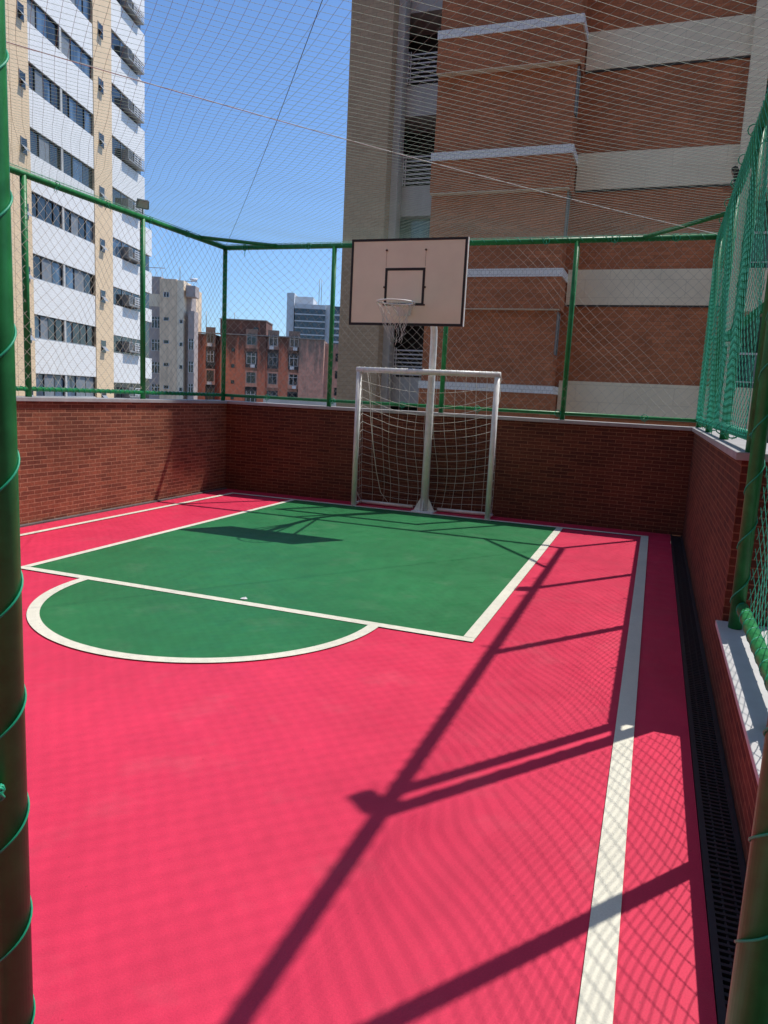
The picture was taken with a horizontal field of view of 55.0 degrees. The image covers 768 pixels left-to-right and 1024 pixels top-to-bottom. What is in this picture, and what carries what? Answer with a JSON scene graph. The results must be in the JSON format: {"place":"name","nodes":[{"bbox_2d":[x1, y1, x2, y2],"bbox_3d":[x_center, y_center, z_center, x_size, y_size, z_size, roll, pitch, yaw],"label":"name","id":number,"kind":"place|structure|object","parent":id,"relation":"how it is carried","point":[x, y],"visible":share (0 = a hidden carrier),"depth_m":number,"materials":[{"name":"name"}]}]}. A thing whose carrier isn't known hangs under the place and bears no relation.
{"place":"outdoors","nodes":[
{"label":"outdoors","id":0,"kind":"place"},
{"bbox_2d":[140,0,351,335],"label":"sky","id":1,"kind":"structure","parent":0,"point":[298,279],"materials":[{"name":"blue"}]},
{"bbox_2d":[20,489,746,1023],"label":"court floor","id":2,"kind":"structure","parent":0,"point":[378,825],"depth_m":2.83,"materials":[{"name":"pink paint"}]},
{"bbox_2d":[0,0,35,1023],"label":"entrance post","id":3,"kind":"object","parent":2,"relation":"on","point":[17,1003],"visible":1,"depth_m":1.43,"materials":[{"name":"green metal"}]},
{"bbox_2d":[16,396,226,524],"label":"brick wall","id":4,"kind":"structure","parent":2,"relation":"on","point":[79,455],"depth_m":9.23,"materials":[{"name":"brick"}]},
{"bbox_2d":[10,165,225,398],"bbox_3d":[-4.046,-2.321,7.195,0.150,2.346,9.166,6,10,20],"label":"net fence","id":5,"kind":"object","parent":4,"relation":"on","point":[24,176],"visible":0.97,"depth_m":8.86,"materials":[{"name":"green metal"}]},
{"bbox_2d":[136,198,148,213],"bbox_3d":[-3.120,-3.903,9.444,0.208,0.201,0.108,-5,12,-42],"label":"floodlight","id":6,"kind":"object","parent":5,"relation":"attached to","point":[143,202],"visible":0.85,"depth_m":9.43,"materials":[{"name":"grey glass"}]},
{"bbox_2d":[20,488,226,527],"bbox_3d":[-4.064,0.206,7.582,0.055,0.018,8.947,6,10,20],"label":"cement strip","id":7,"kind":"object","parent":2,"relation":"on","point":[85,514],"visible":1,"depth_m":9.30,"materials":[{"name":"grey concrete"}]},
{"bbox_2d":[25,500,560,657],"bbox_3d":[-0.601,0.422,7.344,3.950,0.001,6.360,6,10,20],"label":"key area","id":8,"kind":"object","parent":2,"relation":"on","point":[451,575],"visible":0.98,"depth_m":6.32,"materials":[{"name":"green paint"}]},
{"bbox_2d":[20,492,648,1023],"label":"court markings","id":9,"kind":"object","parent":2,"relation":"on","point":[598,986],"visible":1,"depth_m":4.01,"materials":[{"name":"beige paint"}]},
{"bbox_2d":[349,237,469,512],"bbox_3d":[0.198,-1.586,9.354,1.345,3.416,2.013,3,9,-2],"label":"basketball hoop","id":10,"kind":"object","parent":2,"relation":"on","point":[400,282],"visible":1,"depth_m":8.68,"materials":[{"name":"white wood"}]},
{"bbox_2d":[351,366,501,519],"bbox_3d":[0.585,-0.984,10.269,2.061,1.976,0.358,6,10,20],"label":"football goal","id":11,"kind":"object","parent":2,"relation":"on","point":[487,513],"visible":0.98,"depth_m":10.25,"materials":[{"name":"white metal"}]},
{"bbox_2d":[221,400,713,535],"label":"brick wall","id":12,"kind":"structure","parent":2,"relation":"on","point":[626,476],"depth_m":10.29,"materials":[{"name":"brick"}]},
{"bbox_2d":[221,234,723,427],"bbox_3d":[0.767,-2.560,10.280,7.023,2.374,0.150,6,10,20],"label":"net fence","id":13,"kind":"object","parent":12,"relation":"on","point":[561,412],"visible":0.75,"depth_m":9.94,"materials":[{"name":"green metal"}]},
{"bbox_2d":[200,236,277,246],"bbox_3d":[-2.128,-3.962,10.800,1.146,0.052,0.052,0,9,-18],"label":"corner brace","id":14,"kind":"object","parent":13,"relation":"attached to","point":[237,241],"visible":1,"depth_m":10.78,"materials":[{"name":"green metal"}]},
{"bbox_2d":[226,0,322,244],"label":"support cable","id":15,"kind":"object","parent":13,"relation":"attached to","point":[284,101],"visible":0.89,"depth_m":4.97,"materials":[{"name":"metal"}]},
{"bbox_2d":[6,41,715,233],"bbox_3d":[-0.903,-3.001,5.465,12.206,0.127,0.006,-3,11,-35],"label":"support cable","id":16,"kind":"object","parent":13,"relation":"attached to","point":[318,131],"visible":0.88,"depth_m":5.63,"materials":[{"name":"grey metal"}]},
{"bbox_2d":[5,0,767,245],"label":"overhead net","id":17,"kind":"object","parent":13,"relation":"attached to","point":[364,230],"visible":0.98,"depth_m":5.80,"materials":[{"name":"white fabric"}]},
{"bbox_2d":[643,211,725,238],"bbox_3d":[3.481,-3.328,8.578,0.052,0.052,1.435,0,9,-18],"label":"corner brace","id":18,"kind":"object","parent":13,"relation":"attached to","point":[696,222],"visible":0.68,"depth_m":8.49,"materials":[{"name":"green metal"}]},
{"bbox_2d":[670,534,745,1023],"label":"drainage channel","id":19,"kind":"object","parent":2,"relation":"in","point":[723,864],"visible":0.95,"depth_m":3.05,"materials":[{"name":"metal"}]},
{"bbox_2d":[682,428,767,691],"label":"brick wall","id":20,"kind":"structure","parent":2,"relation":"on","point":[715,497],"depth_m":4.90,"materials":[{"name":"brick"}]},
{"bbox_2d":[713,620,767,867],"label":"wall","id":21,"kind":"structure","parent":2,"relation":"on","point":[740,693],"depth_m":3.15,"materials":[{"name":"brick"}]},
{"bbox_2d":[696,88,767,690],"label":"net fence","id":22,"kind":"object","parent":21,"relation":"on","point":[755,437],"visible":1,"depth_m":4.77,"materials":[{"name":"green metal"}]},
{"bbox_2d":[731,166,738,186],"bbox_3d":[3.397,-3.205,7.106,0.107,0.201,0.208,7,10,24],"label":"floodlight","id":23,"kind":"object","parent":22,"relation":"attached to","point":[735,169],"visible":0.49,"depth_m":7.02,"materials":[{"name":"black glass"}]},
{"bbox_2d":[725,718,767,1023],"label":"entrance post","id":24,"kind":"object","parent":2,"relation":"on","point":[748,999],"visible":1,"depth_m":1.28,"materials":[{"name":"green metal"}]},
{"label":"city ground","id":25,"kind":"structure","parent":0,"visible":0},
{"bbox_2d":[5,0,151,398],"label":"apartment tower","id":26,"kind":"structure","parent":25,"relation":"on","point":[47,326],"depth_m":37.64,"materials":[{"name":"white paint"}]},
{"bbox_2d":[17,0,27,22],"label":"window","id":27,"kind":"structure","parent":26,"relation":"in","point":[19,10],"depth_m":31.45,"materials":[{"name":"blue glass"}]},
{"bbox_2d":[18,69,29,89],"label":"window","id":28,"kind":"structure","parent":26,"relation":"in","point":[22,85],"depth_m":31.88,"materials":[{"name":"grey glass"}]},
{"bbox_2d":[20,136,29,155],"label":"window","id":29,"kind":"structure","parent":26,"relation":"in","point":[24,143],"depth_m":32.28,"materials":[{"name":"grey glass"}]},
{"bbox_2d":[27,204,32,219],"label":"window","id":30,"kind":"structure","parent":26,"relation":"in","point":[29,214],"depth_m":32.89,"materials":[{"name":"white glass"}]},
{"bbox_2d":[27,0,57,48],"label":"window","id":31,"kind":"structure","parent":26,"relation":"in","point":[41,16],"depth_m":33.41,"materials":[{"name":"blue glass"}]},
{"bbox_2d":[28,62,58,108],"bbox_3d":[-15.638,-19.476,33.785,0.085,1.100,2.860,3,9,4],"label":"window","id":32,"kind":"structure","parent":26,"relation":"in","point":[33,69],"depth_m":33.85,"materials":[{"name":"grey glass"}]},
{"bbox_2d":[30,128,60,170],"bbox_3d":[-15.771,-16.813,34.208,0.085,1.100,2.860,3,9,4],"label":"window","id":33,"kind":"structure","parent":26,"relation":"in","point":[33,135],"depth_m":34.24,"materials":[{"name":"grey glass"}]},
{"bbox_2d":[31,191,60,228],"bbox_3d":[-15.905,-14.149,34.631,0.085,1.100,2.860,3,9,4],"label":"window","id":34,"kind":"structure","parent":26,"relation":"in","point":[42,201],"depth_m":34.71,"materials":[{"name":"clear glass"}]},
{"bbox_2d":[33,254,61,285],"bbox_3d":[-16.038,-11.486,35.053,0.085,1.100,2.860,3,9,4],"label":"window","id":35,"kind":"structure","parent":26,"relation":"in","point":[36,259],"depth_m":35.08,"materials":[{"name":"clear glass"}]},
{"bbox_2d":[34,314,62,341],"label":"window","id":36,"kind":"structure","parent":26,"relation":"in","point":[48,326],"depth_m":35.51,"materials":[{"name":"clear glass"}]},
{"bbox_2d":[36,373,64,396],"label":"window","id":37,"kind":"structure","parent":26,"relation":"in","point":[45,382],"depth_m":35.97,"materials":[{"name":"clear glass"}]},
{"bbox_2d":[61,29,90,77],"bbox_3d":[-15.278,-22.632,36.542,0.085,1.100,3.190,3,9,4],"label":"window","id":38,"kind":"structure","parent":26,"relation":"in","point":[65,40],"depth_m":36.48,"materials":[{"name":"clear glass"}]},
{"bbox_2d":[62,90,91,133],"bbox_3d":[-15.412,-19.969,36.964,0.085,1.100,3.190,3,9,4],"label":"window","id":39,"kind":"structure","parent":26,"relation":"in","point":[66,96],"depth_m":36.96,"materials":[{"name":"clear glass"}]},
{"bbox_2d":[63,150,92,188],"bbox_3d":[-15.545,-17.306,37.387,0.085,1.100,3.190,3,9,4],"label":"window","id":40,"kind":"structure","parent":26,"relation":"in","point":[86,169],"depth_m":37.35,"materials":[{"name":"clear glass"}]},
{"bbox_2d":[64,208,92,242],"bbox_3d":[-15.679,-14.642,37.810,0.085,1.100,3.190,3,9,4],"label":"window","id":41,"kind":"structure","parent":26,"relation":"in","point":[71,216],"depth_m":37.79,"materials":[{"name":"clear glass"}]},
{"bbox_2d":[65,265,93,295],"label":"window","id":42,"kind":"structure","parent":26,"relation":"in","point":[71,276],"depth_m":38.24,"materials":[{"name":"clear glass"}]},
{"bbox_2d":[66,321,94,346],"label":"window","id":43,"kind":"structure","parent":26,"relation":"in","point":[89,332],"depth_m":38.65,"materials":[{"name":"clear glass"}]},
{"bbox_2d":[70,0,90,19],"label":"window","id":44,"kind":"structure","parent":26,"relation":"in","point":[82,3],"depth_m":37.08,"materials":[{"name":"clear glass"}]},
{"bbox_2d":[67,375,94,396],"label":"window","id":45,"kind":"structure","parent":26,"relation":"in","point":[71,383],"depth_m":39.04,"materials":[{"name":"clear glass"}]},
{"bbox_2d":[98,22,103,39],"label":"window","id":46,"kind":"structure","parent":26,"relation":"in","point":[100,26],"depth_m":38.58,"materials":[{"name":"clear glass"}]},
{"bbox_2d":[98,77,105,94],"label":"window","id":47,"kind":"structure","parent":26,"relation":"in","point":[99,82],"depth_m":38.99,"materials":[{"name":"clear glass"}]},
{"bbox_2d":[99,132,106,148],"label":"window","id":48,"kind":"structure","parent":26,"relation":"in","point":[101,136],"depth_m":39.42,"materials":[{"name":"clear glass"}]},
{"bbox_2d":[99,185,107,199],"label":"window","id":49,"kind":"structure","parent":26,"relation":"in","point":[100,190],"depth_m":39.83,"materials":[{"name":"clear glass"}]},
{"bbox_2d":[100,238,107,251],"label":"window","id":50,"kind":"structure","parent":26,"relation":"in","point":[102,242],"depth_m":40.25,"materials":[{"name":"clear glass"}]},
{"bbox_2d":[101,393,107,397],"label":"window","id":51,"kind":"structure","parent":26,"relation":"in","point":[103,395],"depth_m":41.47,"materials":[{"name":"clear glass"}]},
{"bbox_2d":[100,289,108,302],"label":"window","id":52,"kind":"structure","parent":26,"relation":"in","point":[102,293],"depth_m":40.65,"materials":[{"name":"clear glass"}]},
{"bbox_2d":[101,340,108,352],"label":"window","id":53,"kind":"structure","parent":26,"relation":"in","point":[103,343],"depth_m":41.11,"materials":[{"name":"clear glass"}]},
{"bbox_2d":[112,187,139,220],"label":"window","id":54,"kind":"structure","parent":26,"relation":"in","point":[114,196],"depth_m":42.17,"materials":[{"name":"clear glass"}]},
{"bbox_2d":[111,30,140,78],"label":"window","id":55,"kind":"structure","parent":26,"relation":"in","point":[117,42],"depth_m":40.93,"materials":[{"name":"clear glass"}]},
{"bbox_2d":[113,287,139,311],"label":"window","id":56,"kind":"structure","parent":26,"relation":"in","point":[120,292],"depth_m":43.30,"materials":[{"name":"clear glass"}]},
{"bbox_2d":[113,238,139,266],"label":"window","id":57,"kind":"structure","parent":26,"relation":"in","point":[120,245],"depth_m":42.81,"materials":[{"name":"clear glass"}]},
{"bbox_2d":[112,136,140,174],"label":"window","id":58,"kind":"structure","parent":26,"relation":"in","point":[118,143],"depth_m":41.83,"materials":[{"name":"clear glass"}]},
{"bbox_2d":[112,84,140,127],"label":"window","id":59,"kind":"structure","parent":26,"relation":"in","point":[114,90],"depth_m":41.36,"materials":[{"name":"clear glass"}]},
{"bbox_2d":[114,382,139,397],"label":"window","id":60,"kind":"structure","parent":26,"relation":"in","point":[118,385],"depth_m":44.22,"materials":[{"name":"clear glass"}]},
{"bbox_2d":[114,335,139,355],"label":"window","id":61,"kind":"structure","parent":26,"relation":"in","point":[116,350],"depth_m":43.78,"materials":[{"name":"clear glass"}]},
{"bbox_2d":[116,0,139,27],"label":"window","id":62,"kind":"structure","parent":26,"relation":"in","point":[119,1],"depth_m":41.15,"materials":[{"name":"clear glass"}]},
{"bbox_2d":[149,267,201,399],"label":"apartment block","id":63,"kind":"structure","parent":25,"relation":"on","point":[166,310],"depth_m":97.24,"materials":[{"name":"grey concrete"}]},
{"bbox_2d":[151,384,158,395],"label":"window","id":64,"kind":"structure","parent":63,"relation":"in","point":[156,388],"depth_m":98.51,"materials":[{"name":"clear glass"}]},
{"bbox_2d":[152,362,158,372],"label":"window","id":65,"kind":"structure","parent":63,"relation":"in","point":[155,370],"depth_m":98.09,"materials":[{"name":"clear glass"}]},
{"bbox_2d":[151,339,159,350],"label":"window","id":66,"kind":"structure","parent":63,"relation":"in","point":[156,345],"depth_m":97.64,"materials":[{"name":"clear glass"}]},
{"bbox_2d":[151,317,159,327],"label":"window","id":67,"kind":"structure","parent":63,"relation":"in","point":[155,324],"depth_m":97.19,"materials":[{"name":"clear glass"}]},
{"bbox_2d":[188,384,192,391],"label":"window","id":68,"kind":"structure","parent":63,"relation":"in","point":[190,389],"depth_m":97.97,"materials":[{"name":"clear glass"}]},
{"bbox_2d":[188,361,193,372],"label":"window","id":69,"kind":"structure","parent":63,"relation":"in","point":[191,363],"depth_m":97.54,"materials":[{"name":"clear glass"}]},
{"bbox_2d":[188,339,193,349],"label":"window","id":70,"kind":"structure","parent":63,"relation":"in","point":[191,342],"depth_m":97.09,"materials":[{"name":"grey glass"}]},
{"bbox_2d":[197,311,337,401],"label":"old block","id":71,"kind":"structure","parent":25,"relation":"on","point":[242,330],"depth_m":107.84,"materials":[{"name":"brick"}]},
{"bbox_2d":[206,389,212,399],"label":"window","id":72,"kind":"structure","parent":71,"relation":"in","point":[210,390],"depth_m":108.80,"materials":[{"name":"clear glass"}]},
{"bbox_2d":[207,370,213,380],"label":"window","id":73,"kind":"structure","parent":71,"relation":"in","point":[211,372],"depth_m":108.34,"materials":[{"name":"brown glass"}]},
{"bbox_2d":[207,351,213,361],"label":"window","id":74,"kind":"structure","parent":71,"relation":"in","point":[209,357],"depth_m":107.89,"materials":[{"name":"grey glass"}]},
{"bbox_2d":[207,332,213,342],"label":"window","id":75,"kind":"structure","parent":71,"relation":"in","point":[209,338],"depth_m":107.48,"materials":[{"name":"grey glass"}]},
{"bbox_2d":[246,391,254,401],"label":"window","id":76,"kind":"structure","parent":71,"relation":"in","point":[250,392],"depth_m":108.40,"materials":[{"name":"grey glass"}]},
{"bbox_2d":[246,372,255,382],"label":"window","id":77,"kind":"structure","parent":71,"relation":"in","point":[253,375],"depth_m":107.94,"materials":[{"name":"grey glass"}]},
{"bbox_2d":[246,353,255,363],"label":"window","id":78,"kind":"structure","parent":71,"relation":"in","point":[249,360],"depth_m":107.50,"materials":[{"name":"grey glass"}]},
{"bbox_2d":[247,334,255,344],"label":"window","id":79,"kind":"structure","parent":71,"relation":"in","point":[250,339],"depth_m":107.08,"materials":[{"name":"grey glass"}]},
{"bbox_2d":[268,373,276,383],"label":"window","id":80,"kind":"structure","parent":71,"relation":"in","point":[271,377],"depth_m":108.31,"materials":[{"name":"grey glass"}]},
{"bbox_2d":[268,354,276,364],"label":"window","id":81,"kind":"structure","parent":71,"relation":"in","point":[274,359],"depth_m":107.92,"materials":[{"name":"grey glass"}]},
{"bbox_2d":[269,335,277,345],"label":"window","id":82,"kind":"structure","parent":71,"relation":"in","point":[271,340],"depth_m":107.47,"materials":[{"name":"grey glass"}]},
{"bbox_2d":[288,393,296,396],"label":"window","id":83,"kind":"structure","parent":71,"relation":"in","point":[289,394],"depth_m":108.66,"materials":[{"name":"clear glass"}]},
{"bbox_2d":[289,374,297,384],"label":"window","id":84,"kind":"structure","parent":71,"relation":"in","point":[291,382],"depth_m":108.33,"materials":[{"name":"grey glass"}]},
{"bbox_2d":[289,355,297,365],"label":"window","id":85,"kind":"structure","parent":71,"relation":"in","point":[291,360],"depth_m":107.89,"materials":[{"name":"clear glass"}]},
{"bbox_2d":[290,336,298,346],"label":"window","id":86,"kind":"structure","parent":71,"relation":"in","point":[293,342],"depth_m":107.47,"materials":[{"name":"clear glass"}]},
{"bbox_2d":[263,399,335,405],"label":"house","id":87,"kind":"structure","parent":25,"relation":"on","point":[297,402],"depth_m":68.91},
{"bbox_2d":[286,279,339,343],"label":"office tower","id":88,"kind":"structure","parent":25,"relation":"on","point":[325,322],"depth_m":291.50,"materials":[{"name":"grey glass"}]},
{"bbox_2d":[336,0,767,539],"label":"apartment tower","id":89,"kind":"structure","parent":25,"relation":"on","point":[696,268],"depth_m":17.64,"materials":[{"name":"brown brick"}]},
{"bbox_2d":[554,312,560,355],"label":"side window","id":90,"kind":"structure","parent":89,"relation":"in","point":[558,314],"depth_m":17.82,"materials":[{"name":"grey glass"}]},
{"bbox_2d":[564,192,570,237],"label":"side window","id":91,"kind":"structure","parent":89,"relation":"in","point":[568,196],"depth_m":17.39,"materials":[{"name":"grey glass"}]},
{"bbox_2d":[574,66,580,117],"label":"side window","id":92,"kind":"structure","parent":89,"relation":"in","point":[579,72],"depth_m":16.98,"materials":[{"name":"glass"}]},
{"bbox_2d":[712,302,763,419],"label":"building","id":93,"kind":"structure","parent":25,"relation":"on","point":[743,326],"depth_m":13.85,"materials":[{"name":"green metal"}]}
]}

